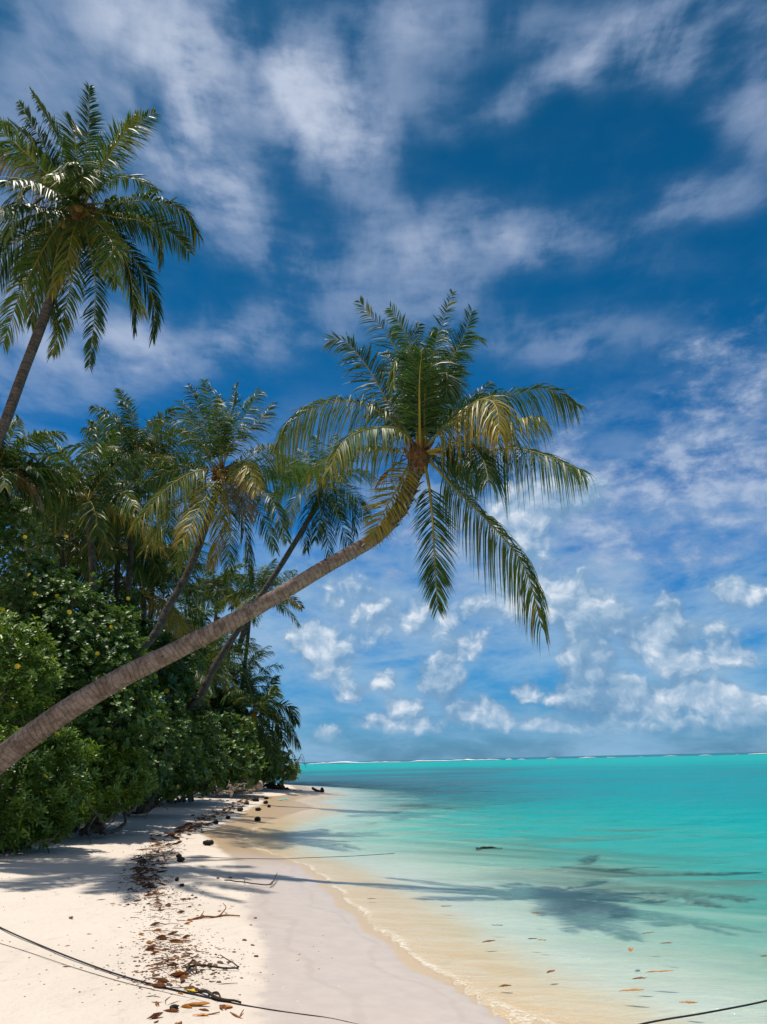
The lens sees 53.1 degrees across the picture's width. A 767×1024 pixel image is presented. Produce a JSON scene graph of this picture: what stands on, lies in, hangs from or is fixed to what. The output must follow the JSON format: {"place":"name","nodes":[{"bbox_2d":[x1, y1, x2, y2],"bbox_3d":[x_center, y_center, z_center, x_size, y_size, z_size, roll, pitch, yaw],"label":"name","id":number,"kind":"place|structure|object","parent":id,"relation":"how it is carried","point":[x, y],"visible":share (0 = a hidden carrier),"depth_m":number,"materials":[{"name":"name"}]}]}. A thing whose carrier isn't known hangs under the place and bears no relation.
{"place":"outdoors","nodes":[
{"label":"outdoors","id":0,"kind":"place"},
{"bbox_2d":[0,781,766,1023],"bbox_3d":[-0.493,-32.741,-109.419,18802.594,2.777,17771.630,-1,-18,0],"label":"ground","id":1,"kind":"structure","parent":0,"point":[594,919],"depth_m":7.75,"materials":[{"name":"beige sand"}]},
{"bbox_2d":[0,607,64,792],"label":"shore bush","id":2,"kind":"object","parent":1,"relation":"on","point":[25,672],"visible":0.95,"depth_m":14.13,"materials":[{"name":"green plant"}]},
{"bbox_2d":[2,465,75,572],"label":"coconut palm","id":3,"kind":"object","parent":1,"relation":"on","point":[24,547],"visible":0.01,"depth_m":31.67,"materials":[{"name":"green plant"}]},
{"bbox_2d":[0,414,81,526],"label":"coconut palm","id":4,"kind":"object","parent":1,"relation":"on","point":[23,478],"visible":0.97,"depth_m":19.01,"materials":[{"name":"green plant"}]},
{"bbox_2d":[0,491,92,740],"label":"sea hibiscus","id":5,"kind":"object","parent":1,"relation":"on","point":[17,557],"visible":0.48,"depth_m":17.47,"materials":[{"name":"green plant"}]},
{"bbox_2d":[0,722,103,853],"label":"shore bush","id":6,"kind":"object","parent":1,"relation":"on","point":[19,808],"visible":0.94,"depth_m":12.38,"materials":[{"name":"green plant"}]},
{"bbox_2d":[0,478,129,584],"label":"coconut palm","id":7,"kind":"object","parent":1,"relation":"on","point":[59,543],"visible":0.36,"depth_m":24.64,"materials":[{"name":"green plant"}]},
{"bbox_2d":[0,558,168,829],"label":"sea hibiscus","id":8,"kind":"object","parent":1,"relation":"on","point":[102,650],"visible":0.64,"depth_m":16.48,"materials":[{"name":"green plant"}]},
{"bbox_2d":[0,419,172,716],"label":"coconut palm","id":9,"kind":"object","parent":1,"relation":"on","point":[104,489],"visible":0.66,"depth_m":22.41,"materials":[{"name":"green plant"}]},
{"bbox_2d":[1,561,178,727],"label":"broadleaf tree","id":10,"kind":"object","parent":1,"relation":"on","point":[167,680],"visible":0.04,"depth_m":24.48,"materials":[{"name":"green plant"}]},
{"bbox_2d":[26,725,158,843],"bbox_3d":[-5.767,5.420,15.359,2.629,2.201,3.202,-11,-21,28],"label":"shore bush","id":11,"kind":"object","parent":1,"relation":"on","point":[111,794],"visible":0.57,"depth_m":15.35,"materials":[{"name":"green plant"}]},
{"bbox_2d":[0,79,203,448],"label":"coconut palm","id":12,"kind":"object","parent":1,"relation":"on","point":[73,226],"visible":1,"depth_m":15.36,"materials":[{"name":"green plant"}]},
{"bbox_2d":[0,642,204,825],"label":"sea hibiscus","id":13,"kind":"object","parent":1,"relation":"on","point":[173,753],"visible":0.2,"depth_m":18.71,"materials":[{"name":"green plant"}]},
{"bbox_2d":[0,943,205,1001],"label":"rope","id":14,"kind":"object","parent":1,"relation":"on","point":[97,974],"visible":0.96,"depth_m":5.28,"materials":[{"name":"black fabric"}]},
{"bbox_2d":[38,492,205,623],"bbox_3d":[-9.119,4.282,26.109,5.758,10.841,5.488,-1,-18,0],"label":"coconut palm","id":15,"kind":"object","parent":1,"relation":"on","point":[120,545],"visible":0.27,"depth_m":26.50,"materials":[{"name":"green plant"}]},
{"bbox_2d":[50,388,218,810],"bbox_3d":[-8.478,2.679,25.267,5.224,13.401,5.441,-11,-20,28],"label":"coconut palm","id":16,"kind":"object","parent":1,"relation":"on","point":[133,443],"visible":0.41,"depth_m":26.38,"materials":[{"name":"green plant"}]},
{"bbox_2d":[1,796,272,1004],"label":"wrack litter","id":17,"kind":"object","parent":1,"relation":"on","point":[162,963],"visible":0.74,"depth_m":6.16,"materials":[{"name":"brown plant"}]},
{"bbox_2d":[76,531,218,805],"bbox_3d":[-8.576,5.245,26.836,5.455,9.462,5.882,-1,-18,0],"label":"broadleaf tree","id":18,"kind":"object","parent":1,"relation":"on","point":[174,618],"visible":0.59,"depth_m":27.19,"materials":[{"name":"green plant"}]},
{"bbox_2d":[144,944,155,950],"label":"dry leaf","id":19,"kind":"object","parent":1,"relation":"on","point":[149,947],"visible":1,"depth_m":6.07,"materials":[{"name":"brown plant"}]},
{"bbox_2d":[147,1012,162,1018],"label":"dry leaf","id":20,"kind":"object","parent":1,"relation":"on","point":[155,1015],"visible":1,"depth_m":4.45,"materials":[{"name":"brown plant"}]},
{"bbox_2d":[99,514,212,632],"bbox_3d":[-8.974,5.322,28.743,4.977,10.496,4.463,-1,-18,0],"label":"coconut palm","id":21,"kind":"object","parent":1,"relation":"on","point":[188,597],"visible":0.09,"depth_m":29.44,"materials":[{"name":"green plant"}]},
{"bbox_2d":[2,379,315,788],"bbox_3d":[-5.870,1.567,21.156,7.646,12.874,6.190,-1,-18,0],"label":"coconut palm","id":22,"kind":"object","parent":1,"relation":"on","point":[241,473],"visible":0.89,"depth_m":21.61,"materials":[{"name":"green plant"}]},
{"bbox_2d":[153,977,168,982],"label":"dry leaf","id":23,"kind":"object","parent":1,"relation":"on","point":[163,979],"visible":0.98,"depth_m":5.16,"materials":[{"name":"brown plant"}]},
{"bbox_2d":[116,706,206,818],"bbox_3d":[-6.413,6.957,21.475,2.226,3.074,3.388,-11,-20,27],"label":"shore bush","id":24,"kind":"object","parent":1,"relation":"on","point":[187,771],"visible":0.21,"depth_m":21.30,"materials":[{"name":"green plant"}]},
{"bbox_2d":[163,1008,178,1011],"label":"dry leaf","id":25,"kind":"object","parent":1,"relation":"on","point":[172,1010],"visible":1,"depth_m":4.55,"materials":[{"name":"brown plant"}]},
{"bbox_2d":[166,962,178,965],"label":"dry leaf","id":26,"kind":"object","parent":1,"relation":"on","point":[173,964],"visible":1,"depth_m":5.57,"materials":[{"name":"brown plant"}]},
{"bbox_2d":[169,1004,178,1008],"bbox_3d":[-1.262,2.983,4.610,0.065,0.045,0.038,9,-21,-30],"label":"wood lump","id":27,"kind":"object","parent":1,"relation":"on","point":[175,1006],"visible":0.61,"depth_m":4.61,"materials":[{"name":"black wood"}]},
{"bbox_2d":[169,971,186,976],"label":"dry leaf","id":28,"kind":"object","parent":1,"relation":"on","point":[179,973],"visible":1,"depth_m":5.31,"materials":[{"name":"brown plant"}]},
{"bbox_2d":[136,624,220,803],"bbox_3d":[-8.443,6.980,27.779,4.900,6.928,8.164,-1,-18,0],"label":"broadleaf tree","id":29,"kind":"object","parent":1,"relation":"on","point":[186,685],"visible":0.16,"depth_m":28.00,"materials":[{"name":"green plant"}]},
{"bbox_2d":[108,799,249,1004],"bbox_3d":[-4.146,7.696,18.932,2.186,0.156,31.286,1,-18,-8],"label":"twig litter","id":30,"kind":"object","parent":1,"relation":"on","point":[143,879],"visible":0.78,"depth_m":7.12,"materials":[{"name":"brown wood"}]},
{"bbox_2d":[177,857,184,861],"bbox_3d":[-3.098,5.314,11.728,0.130,0.082,0.132,9,-21,-29],"label":"coconut husk","id":31,"kind":"object","parent":1,"relation":"on","point":[180,859],"visible":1,"depth_m":11.68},
{"bbox_2d":[155,596,227,707],"bbox_3d":[-9.667,8.825,37.274,4.156,9.102,3.960,-16,-23,38],"label":"coconut palm","id":32,"kind":"object","parent":1,"relation":"on","point":[192,624],"visible":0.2,"depth_m":38.21,"materials":[{"name":"green plant"}]},
{"bbox_2d":[185,959,197,974],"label":"fallen branch","id":33,"kind":"object","parent":1,"relation":"on","point":[189,963],"visible":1,"depth_m":5.44,"materials":[{"name":"wood"}]},
{"bbox_2d":[156,704,231,803],"bbox_3d":[-7.005,8.423,26.746,3.228,3.298,4.192,-1,-18,0],"label":"shore bush","id":34,"kind":"object","parent":1,"relation":"on","point":[206,784],"visible":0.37,"depth_m":26.94,"materials":[{"name":"green plant"}]},
{"bbox_2d":[182,1002,209,1005],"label":"dry leaf","id":35,"kind":"object","parent":1,"relation":"on","point":[197,1003],"visible":0.98,"depth_m":4.69,"materials":[{"name":"orange plant"}]},
{"bbox_2d":[192,1013,208,1015],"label":"dry leaf","id":36,"kind":"object","parent":1,"relation":"on","point":[200,1014],"visible":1,"depth_m":4.52,"materials":[{"name":"plant"}]},
{"bbox_2d":[165,630,244,705],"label":"coconut palm","id":37,"kind":"object","parent":1,"relation":"on","point":[213,652],"visible":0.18,"depth_m":35.88,"materials":[{"name":"green plant"}]},
{"bbox_2d":[203,840,213,845],"bbox_3d":[-3.376,6.378,14.790,0.236,0.110,0.148,-1,-18,0],"label":"coconut husk","id":38,"kind":"object","parent":1,"relation":"on","point":[208,842],"visible":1,"depth_m":14.75,"materials":[{"name":"brown plant"}]},
{"bbox_2d":[186,954,238,968],"bbox_3d":[-1.206,3.300,5.580,0.274,0.050,0.373,-11,-20,27],"label":"fallen branch","id":39,"kind":"object","parent":1,"relation":"on","point":[212,966],"visible":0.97,"depth_m":5.55,"materials":[{"name":"brown wood"}]},
{"bbox_2d":[187,903,239,920],"bbox_3d":[-1.757,3.986,7.618,0.557,0.081,0.369,13,-22,-36],"label":"fallen branch","id":40,"kind":"object","parent":1,"relation":"on","point":[199,917],"visible":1,"depth_m":7.52,"materials":[{"name":"beige wood"}]},
{"bbox_2d":[164,675,264,736],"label":"broadleaf tree","id":41,"kind":"object","parent":1,"relation":"on","point":[221,708],"visible":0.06,"depth_m":40.35,"materials":[{"name":"green plant"}]},
{"bbox_2d":[195,987,240,1003],"bbox_3d":[-1.065,3.068,4.863,0.403,0.046,0.076,-14,-22,34],"label":"fallen branch","id":42,"kind":"object","parent":1,"relation":"on","point":[209,993],"visible":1,"depth_m":4.86,"materials":[{"name":"wood"}]},
{"bbox_2d":[186,565,251,644],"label":"coconut palm","id":43,"kind":"object","parent":1,"relation":"on","point":[213,583],"visible":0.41,"depth_m":46.60,"materials":[{"name":"green plant"}]},
{"bbox_2d":[219,1004,225,1009],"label":"dry leaf","id":44,"kind":"object","parent":1,"relation":"on","point":[222,1006],"visible":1,"depth_m":4.67,"materials":[{"name":"brown plant"}]},
{"bbox_2d":[204,778,254,796],"bbox_3d":[-6.565,11.645,32.423,2.068,0.743,7.209,4,-19,-15],"label":"driftwood tangle","id":45,"kind":"object","parent":1,"relation":"on","point":[231,790],"visible":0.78,"depth_m":30.88,"materials":[{"name":"beige wood"}]},
{"bbox_2d":[201,627,268,714],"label":"coconut palm","id":46,"kind":"object","parent":1,"relation":"on","point":[235,649],"visible":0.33,"depth_m":41.23,"materials":[{"name":"green plant"}]},
{"bbox_2d":[204,711,268,794],"bbox_3d":[-6.876,10.634,33.937,3.328,3.515,5.433,-1,-18,0],"label":"shore bush","id":47,"kind":"object","parent":1,"relation":"on","point":[240,745],"visible":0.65,"depth_m":33.55,"materials":[{"name":"green plant"}]},
{"bbox_2d":[230,1009,243,1018],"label":"fallen branch","id":48,"kind":"object","parent":1,"relation":"on","point":[234,1014],"visible":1,"depth_m":4.53,"materials":[{"name":"beige wood"}]},
{"bbox_2d":[211,645,284,760],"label":"coconut palm","id":49,"kind":"object","parent":1,"relation":"on","point":[262,678],"visible":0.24,"depth_m":44.01,"materials":[{"name":"green plant"}]},
{"bbox_2d":[236,780,262,793],"bbox_3d":[-6.376,13.113,36.233,1.612,0.975,0.851,11,-22,-33],"label":"driftwood log","id":50,"kind":"object","parent":1,"relation":"on","point":[258,786],"visible":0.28,"depth_m":36.38,"materials":[{"name":"beige wood"}]},
{"bbox_2d":[224,874,276,884],"bbox_3d":[-1.561,4.805,10.014,0.537,0.095,0.872,-17,-24,41],"label":"fallen branch","id":51,"kind":"object","parent":1,"relation":"on","point":[271,883],"visible":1,"depth_m":9.81,"materials":[{"name":"wood"}]},
{"bbox_2d":[215,554,304,701],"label":"coconut palm","id":52,"kind":"object","parent":1,"relation":"on","point":[244,590],"visible":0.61,"depth_m":44.45,"materials":[{"name":"green plant"}]},
{"bbox_2d":[220,661,301,776],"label":"coconut palm","id":53,"kind":"object","parent":1,"relation":"on","point":[277,733],"visible":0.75,"depth_m":40.32,"materials":[{"name":"green plant"}]},
{"bbox_2d":[245,727,305,786],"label":"shore bush","id":54,"kind":"object","parent":1,"relation":"on","point":[278,770],"visible":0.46,"depth_m":42.12,"materials":[{"name":"green plant"}]},
{"bbox_2d":[164,853,394,859],"bbox_3d":[-1.710,5.804,12.982,4.111,0.217,0.478,9,-20,-28],"label":"rope","id":55,"kind":"object","parent":1,"relation":"on","point":[286,858],"visible":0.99,"depth_m":12.79,"materials":[{"name":"black fabric"}]},
{"bbox_2d":[186,434,376,710],"bbox_3d":[-4.876,3.256,30.900,9.604,15.646,5.097,-1,-18,0],"label":"coconut palm","id":56,"kind":"object","parent":1,"relation":"on","point":[315,507],"visible":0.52,"depth_m":32.20,"materials":[{"name":"green plant"}]},
{"bbox_2d":[266,782,300,790],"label":"driftwood log","id":57,"kind":"object","parent":1,"relation":"on","point":[269,785],"visible":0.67,"depth_m":41.35,"materials":[{"name":"brown wood"}]},
{"bbox_2d":[0,288,595,774],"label":"coconut palm","id":58,"kind":"object","parent":1,"relation":"on","point":[424,402],"visible":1,"depth_m":12.72,"materials":[{"name":"green plant"}]},
{"bbox_2d":[0,927,766,1023],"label":"rope","id":59,"kind":"object","parent":1,"relation":"on","point":[648,1022],"visible":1,"depth_m":4.95,"materials":[{"name":"black fabric"}]},
{"bbox_2d":[152,982,165,987],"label":"dry leaf","id":60,"kind":"object","parent":59,"relation":"on","point":[160,985],"visible":1,"depth_m":5.03,"materials":[{"name":"brown plant"}]},
{"bbox_2d":[0,0,766,761],"label":"sky","id":61,"kind":"structure","parent":0,"point":[589,177],"materials":[{"name":"blue"}]},
{"bbox_2d":[245,752,766,1022],"bbox_3d":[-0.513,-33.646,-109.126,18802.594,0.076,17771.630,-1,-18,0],"label":"water","id":62,"kind":"structure","parent":0,"point":[701,812],"depth_m":27.32,"materials":[{"name":"teal liquid"}]},
{"bbox_2d":[312,787,323,791],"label":"driftwood stump","id":63,"kind":"object","parent":62,"relation":"in","point":[320,790],"visible":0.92,"depth_m":41.70,"materials":[{"name":"brown wood"}]},
{"bbox_2d":[476,846,502,850],"bbox_3d":[1.955,6.238,14.235,0.500,0.073,0.156,-1,-18,0],"label":"floating driftwood","id":64,"kind":"object","parent":62,"relation":"on","point":[483,847],"visible":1,"depth_m":14.18,"materials":[{"name":"wood"}]},
{"bbox_2d":[286,753,766,764],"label":"surf","id":65,"kind":"structure","parent":62,"relation":"on","point":[342,762],"depth_m":569.74,"materials":[{"name":"white liquid"}]},
{"bbox_2d":[621,989,643,990],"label":"floating leaf","id":66,"kind":"object","parent":62,"relation":"on","point":[632,990],"visible":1,"depth_m":5.40,"materials":[{"name":"orange plant"}]},
{"bbox_2d":[646,970,672,972],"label":"floating leaf","id":67,"kind":"object","parent":62,"relation":"on","point":[660,971],"visible":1,"depth_m":5.86,"materials":[{"name":"brown plant"}]}
]}

